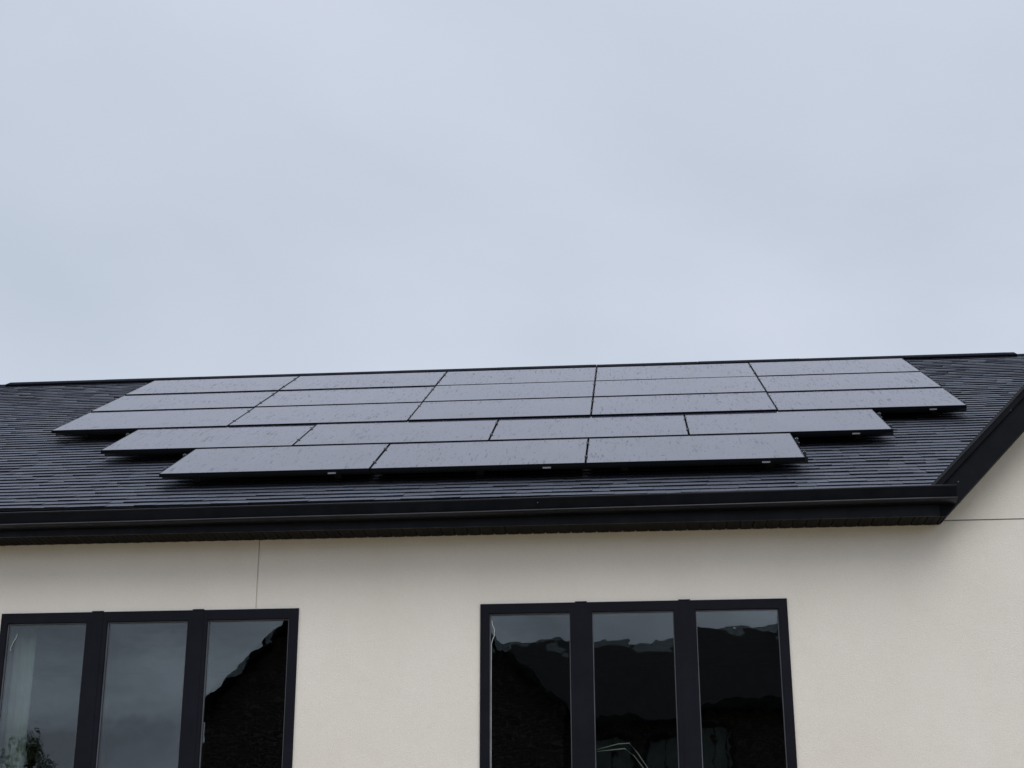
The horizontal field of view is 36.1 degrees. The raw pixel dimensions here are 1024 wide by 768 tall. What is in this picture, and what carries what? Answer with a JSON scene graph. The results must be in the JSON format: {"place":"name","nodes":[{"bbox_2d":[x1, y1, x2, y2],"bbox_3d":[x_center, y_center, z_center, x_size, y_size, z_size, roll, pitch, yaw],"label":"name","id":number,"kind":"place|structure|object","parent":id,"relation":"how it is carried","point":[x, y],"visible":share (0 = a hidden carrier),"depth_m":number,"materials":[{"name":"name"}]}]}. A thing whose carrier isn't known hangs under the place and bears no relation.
{"place":"outdoors","nodes":[
{"label":"outdoors","id":0,"kind":"place"},
{"bbox_2d":[0,0,1023,384],"label":"sky","id":1,"kind":"structure","parent":0,"point":[189,188],"materials":[{"name":"grey"}]},
{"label":"lawn","id":2,"kind":"structure","parent":0,"visible":0},
{"bbox_2d":[0,352,1023,767],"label":"house","id":3,"kind":"structure","parent":2,"relation":"on","point":[842,602],"depth_m":12.17,"materials":[{"name":"paint"}]},
{"bbox_2d":[2,628,37,767],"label":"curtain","id":4,"kind":"object","parent":3,"relation":"hanging from","point":[19,702],"visible":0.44,"depth_m":12.40,"materials":[{"name":"white fabric"}]},
{"bbox_2d":[0,608,298,767],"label":"window","id":5,"kind":"structure","parent":3,"relation":"in","point":[90,741],"depth_m":12.17,"materials":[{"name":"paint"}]},
{"bbox_2d":[162,451,807,484],"bbox_3d":[-0.261,0.692,12.842,5.310,0.174,0.083,-2,-20,4],"label":"mounting rail","id":6,"kind":"object","parent":3,"relation":"attached to","point":[480,473],"visible":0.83,"depth_m":12.83,"materials":[{"name":"metal"}]},
{"bbox_2d":[159,444,388,476],"bbox_3d":[-1.976,0.645,13.270,1.727,0.039,1.120,-2,8,4],"label":"solar panel","id":7,"kind":"object","parent":6,"relation":"attached to","point":[331,459],"visible":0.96,"depth_m":13.15,"materials":[{"name":"black glass"}]},
{"bbox_2d":[370,438,587,471],"bbox_3d":[-0.241,0.595,13.140,1.727,0.038,1.120,-2,8,4],"label":"solar panel","id":8,"kind":"object","parent":6,"relation":"attached to","point":[543,454],"visible":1,"depth_m":13.02,"materials":[{"name":"black glass"}]},
{"bbox_2d":[586,433,804,466],"bbox_3d":[1.493,0.543,13.012,1.727,0.038,1.120,-2,8,4],"label":"solar panel","id":9,"kind":"object","parent":6,"relation":"attached to","point":[727,448],"visible":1,"depth_m":12.89,"materials":[{"name":"black glass"}]},
{"bbox_2d":[183,438,799,456],"bbox_3d":[-0.220,0.605,13.427,5.310,0.174,0.083,-2,-20,4],"label":"mounting rail","id":10,"kind":"object","parent":3,"relation":"attached to","point":[796,441],"visible":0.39,"depth_m":13.35,"materials":[{"name":"metal"}]},
{"bbox_2d":[104,424,892,459],"bbox_3d":[-0.182,0.525,13.967,7.050,0.174,0.083,-2,-20,4],"label":"mounting rail","id":11,"kind":"object","parent":3,"relation":"attached to","point":[858,437],"visible":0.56,"depth_m":13.76,"materials":[{"name":"metal"}]},
{"bbox_2d":[101,424,315,453],"bbox_3d":[-2.764,0.506,14.460,1.727,0.038,1.120,-2,8,4],"label":"solar panel","id":12,"kind":"object","parent":11,"relation":"attached to","point":[164,440],"visible":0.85,"depth_m":14.37,"materials":[{"name":"black glass"}]},
{"bbox_2d":[293,419,497,445],"bbox_3d":[-1.030,0.453,14.330,1.727,0.039,1.120,-2,8,4],"label":"solar panel","id":13,"kind":"object","parent":11,"relation":"attached to","point":[389,433],"visible":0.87,"depth_m":14.27,"materials":[{"name":"black glass"}]},
{"bbox_2d":[490,414,687,440],"bbox_3d":[0.705,0.403,14.201,1.727,0.038,1.120,-2,8,4],"label":"solar panel","id":14,"kind":"object","parent":11,"relation":"attached to","point":[590,427],"visible":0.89,"depth_m":14.14,"materials":[{"name":"black glass"}]},
{"bbox_2d":[685,409,891,435],"bbox_3d":[2.439,0.351,14.073,1.727,0.038,1.120,-2,8,4],"label":"solar panel","id":15,"kind":"object","parent":11,"relation":"attached to","point":[843,421],"visible":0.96,"depth_m":13.98,"materials":[{"name":"black glass"}]},
{"bbox_2d":[126,412,881,435],"bbox_3d":[-0.141,0.438,14.552,7.050,0.173,0.083,-2,-20,4],"label":"mounting rail","id":16,"kind":"object","parent":3,"relation":"attached to","point":[879,414],"visible":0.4,"depth_m":14.41,"materials":[{"name":"metal"}]},
{"bbox_2d":[56,400,966,439],"bbox_3d":[-0.103,0.358,15.092,8.790,0.174,0.083,-2,-20,4],"label":"mounting rail","id":17,"kind":"object","parent":3,"relation":"attached to","point":[934,413],"visible":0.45,"depth_m":14.82,"materials":[{"name":"metal"}]},
{"bbox_2d":[51,408,252,433],"bbox_3d":[-3.552,0.364,15.648,1.727,0.038,1.120,-2,8,4],"label":"solar panel","id":18,"kind":"object","parent":17,"relation":"attached to","point":[119,421],"visible":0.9,"depth_m":15.55,"materials":[{"name":"black glass"}]},
{"bbox_2d":[228,402,421,426],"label":"solar panel","id":19,"kind":"object","parent":17,"relation":"attached to","point":[324,414],"visible":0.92,"depth_m":15.45,"materials":[{"name":"black glass"}]},
{"bbox_2d":[408,397,592,420],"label":"solar panel","id":20,"kind":"object","parent":17,"relation":"attached to","point":[507,409],"visible":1,"depth_m":15.31,"materials":[{"name":"black glass"}]},
{"bbox_2d":[592,392,776,415],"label":"solar panel","id":21,"kind":"object","parent":17,"relation":"attached to","point":[683,404],"visible":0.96,"depth_m":15.17,"materials":[{"name":"black glass"}]},
{"bbox_2d":[767,388,966,410],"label":"solar panel","id":22,"kind":"object","parent":17,"relation":"attached to","point":[908,399],"visible":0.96,"depth_m":15.04,"materials":[{"name":"black glass"}]},
{"bbox_2d":[77,391,951,417],"bbox_3d":[-0.062,0.272,15.677,8.790,0.174,0.083,-2,-20,4],"label":"mounting rail","id":23,"kind":"object","parent":3,"relation":"attached to","point":[591,400],"visible":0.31,"depth_m":15.61,"materials":[{"name":"metal"}]},
{"bbox_2d":[144,360,909,384],"bbox_3d":[0.095,-0.062,17.927,8.790,0.174,0.083,-2,-20,4],"label":"mounting rail","id":24,"kind":"object","parent":3,"relation":"attached to","point":[908,361],"visible":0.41,"depth_m":17.85,"materials":[{"name":"metal"}]},
{"bbox_2d":[125,376,298,394],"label":"solar panel","id":25,"kind":"object","parent":24,"relation":"attached to","point":[254,384],"visible":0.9,"depth_m":17.84,"materials":[{"name":"black glass"}]},
{"bbox_2d":[280,372,446,390],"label":"solar panel","id":26,"kind":"object","parent":24,"relation":"attached to","point":[385,380],"visible":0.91,"depth_m":17.71,"materials":[{"name":"black glass"}]},
{"bbox_2d":[436,367,595,385],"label":"solar panel","id":27,"kind":"object","parent":24,"relation":"attached to","point":[517,376],"visible":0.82,"depth_m":17.61,"materials":[{"name":"black glass"}]},
{"bbox_2d":[596,363,755,380],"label":"solar panel","id":28,"kind":"object","parent":24,"relation":"attached to","point":[674,371],"visible":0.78,"depth_m":17.48,"materials":[{"name":"black glass"}]},
{"bbox_2d":[749,358,919,377],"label":"solar panel","id":29,"kind":"object","parent":24,"relation":"attached to","point":[854,366],"visible":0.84,"depth_m":17.34,"materials":[{"name":"black glass"}]},
{"bbox_2d":[597,743,647,767],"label":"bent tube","id":30,"kind":"object","parent":3,"relation":"attached to","point":[625,749],"visible":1,"depth_m":11.94,"materials":[{"name":"silver metal"}]},
{"bbox_2d":[480,598,796,767],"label":"window","id":31,"kind":"structure","parent":3,"relation":"in","point":[684,612],"depth_m":11.86,"materials":[{"name":"paint"}]},
{"bbox_3d":[-0.024,0.192,16.217,8.790,0.173,0.083,-2,-20,4],"label":"mounting rail","id":32,"kind":"object","parent":3,"relation":"attached to","visible":0},
{"bbox_2d":[91,391,277,411],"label":"solar panel","id":33,"kind":"object","parent":32,"relation":"attached to","point":[189,401],"visible":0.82,"depth_m":16.72,"materials":[{"name":"black glass"}]},
{"bbox_2d":[256,386,434,406],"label":"solar panel","id":34,"kind":"object","parent":32,"relation":"attached to","point":[350,396],"visible":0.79,"depth_m":16.60,"materials":[{"name":"black glass"}]},
{"bbox_2d":[423,381,594,401],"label":"solar panel","id":35,"kind":"object","parent":32,"relation":"attached to","point":[513,391],"visible":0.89,"depth_m":16.47,"materials":[{"name":"black glass"}]},
{"bbox_2d":[594,376,765,396],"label":"solar panel","id":36,"kind":"object","parent":32,"relation":"attached to","point":[679,386],"visible":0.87,"depth_m":16.34,"materials":[{"name":"black glass"}]},
{"bbox_2d":[758,372,941,392],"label":"solar panel","id":37,"kind":"object","parent":32,"relation":"attached to","point":[857,381],"visible":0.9,"depth_m":16.20,"materials":[{"name":"black glass"}]}
]}

